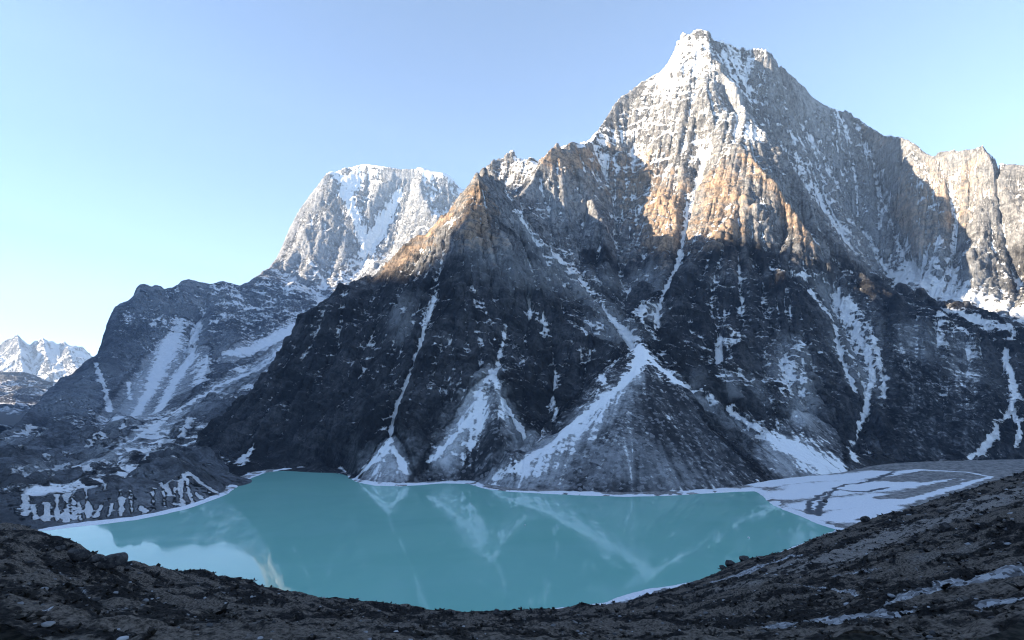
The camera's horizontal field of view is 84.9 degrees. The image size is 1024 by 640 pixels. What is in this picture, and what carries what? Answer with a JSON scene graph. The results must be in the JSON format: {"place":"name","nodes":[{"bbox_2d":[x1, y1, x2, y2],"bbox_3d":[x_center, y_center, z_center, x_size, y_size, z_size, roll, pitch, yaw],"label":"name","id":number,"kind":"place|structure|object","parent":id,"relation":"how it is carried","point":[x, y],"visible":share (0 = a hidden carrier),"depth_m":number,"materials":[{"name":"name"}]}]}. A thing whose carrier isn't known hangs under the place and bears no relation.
{"place":"outdoors","nodes":[
{"label":"outdoors","id":0,"kind":"place"},
{"bbox_2d":[0,412,25,425],"bbox_3d":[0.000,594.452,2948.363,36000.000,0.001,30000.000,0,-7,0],"label":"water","id":1,"kind":"structure","parent":0,"point":[9,419],"depth_m":4535.71,"materials":[{"name":"blue liquid"}]},
{"bbox_2d":[0,371,56,433],"bbox_3d":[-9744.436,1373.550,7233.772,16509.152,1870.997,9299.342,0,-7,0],"label":"hill","id":2,"kind":"structure","parent":0,"point":[20,392],"depth_m":7597.02,"materials":[{"name":"white snow"}]},
{"bbox_2d":[0,334,91,381],"bbox_3d":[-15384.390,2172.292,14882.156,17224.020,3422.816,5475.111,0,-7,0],"label":"mountain","id":3,"kind":"structure","parent":0,"point":[43,358],"depth_m":13427.72,"materials":[{"name":"white snow"}]},
{"bbox_2d":[0,164,464,529],"bbox_3d":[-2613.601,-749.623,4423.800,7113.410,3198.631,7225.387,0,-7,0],"label":"mountain","id":4,"kind":"structure","parent":0,"point":[136,403],"depth_m":3787.86,"materials":[{"name":"grey stone"}]},
{"bbox_2d":[41,471,835,611],"bbox_3d":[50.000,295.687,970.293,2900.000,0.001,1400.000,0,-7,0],"label":"lake","id":5,"kind":"structure","parent":0,"point":[460,547],"depth_m":649.54,"materials":[{"name":"liquid"}]},
{"bbox_2d":[0,472,1023,639],"bbox_3d":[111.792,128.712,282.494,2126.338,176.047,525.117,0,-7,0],"label":"ground","id":6,"kind":"structure","parent":0,"point":[305,626],"depth_m":85.75,"materials":[{"name":"grey stone"}]},
{"bbox_2d":[55,545,65,551],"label":"boulder","id":7,"kind":"object","parent":6,"relation":"on","point":[59,548],"visible":1,"depth_m":114.44,"materials":[{"name":"stone"}]},
{"bbox_2d":[67,548,92,561],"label":"boulder","id":8,"kind":"object","parent":6,"relation":"on","point":[80,555],"visible":1,"depth_m":107.18,"materials":[{"name":"stone"}]},
{"bbox_2d":[87,555,102,563],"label":"boulder","id":9,"kind":"object","parent":6,"relation":"on","point":[95,559],"visible":0.98,"depth_m":107.69,"materials":[{"name":"stone"}]},
{"bbox_2d":[97,552,127,569],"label":"boulder","id":10,"kind":"object","parent":6,"relation":"on","point":[111,561],"visible":0.97,"depth_m":108.81,"materials":[{"name":"stone"}]},
{"bbox_2d":[124,566,130,570],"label":"boulder","id":11,"kind":"object","parent":6,"relation":"on","point":[127,568],"visible":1,"depth_m":114.11,"materials":[{"name":"stone"}]},
{"bbox_2d":[493,609,499,614],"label":"boulder","id":12,"kind":"object","parent":6,"relation":"on","point":[496,611],"visible":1,"depth_m":169.82,"materials":[{"name":"stone"}]},
{"bbox_2d":[0,471,1023,639],"bbox_3d":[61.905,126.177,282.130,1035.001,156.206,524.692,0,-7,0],"label":"scrub","id":13,"kind":"object","parent":6,"relation":"on","point":[218,615],"visible":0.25,"depth_m":84.37,"materials":[{"name":"brown plant"}]},
{"bbox_2d":[4,477,1023,639],"bbox_3d":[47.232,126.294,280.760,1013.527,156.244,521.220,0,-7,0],"label":"scree","id":14,"kind":"structure","parent":6,"relation":"on","point":[96,599],"depth_m":64.95,"materials":[{"name":"stone"}]},
{"bbox_2d":[725,560,734,565],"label":"boulder","id":15,"kind":"object","parent":6,"relation":"on","point":[729,562],"visible":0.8,"depth_m":238.37,"materials":[{"name":"stone"}]},
{"bbox_2d":[739,555,748,560],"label":"boulder","id":16,"kind":"object","parent":6,"relation":"on","point":[743,557],"visible":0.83,"depth_m":239.01,"materials":[{"name":"stone"}]},
{"bbox_2d":[860,516,869,521],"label":"boulder","id":17,"kind":"object","parent":6,"relation":"on","point":[864,518],"visible":1,"depth_m":255.40,"materials":[{"name":"stone"}]},
{"bbox_2d":[939,522,950,530],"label":"boulder","id":18,"kind":"object","parent":6,"relation":"on","point":[944,526],"visible":0.97,"depth_m":149.05,"materials":[{"name":"stone"}]},
{"bbox_2d":[0,459,1023,639],"bbox_3d":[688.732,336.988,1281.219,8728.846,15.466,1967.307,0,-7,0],"label":"ground","id":19,"kind":"structure","parent":0,"point":[852,497],"depth_m":953.89,"materials":[{"name":"white snow"}]},
{"bbox_2d":[0,0,1023,356],"label":"sky","id":20,"kind":"structure","parent":0,"point":[164,143],"materials":[{"name":"blue"}]},
{"bbox_2d":[196,29,1023,491],"bbox_3d":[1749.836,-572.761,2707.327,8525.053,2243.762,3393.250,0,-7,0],"label":"mountain","id":21,"kind":"structure","parent":0,"point":[702,259],"depth_m":1733.74,"materials":[{"name":"stone"}]}
]}

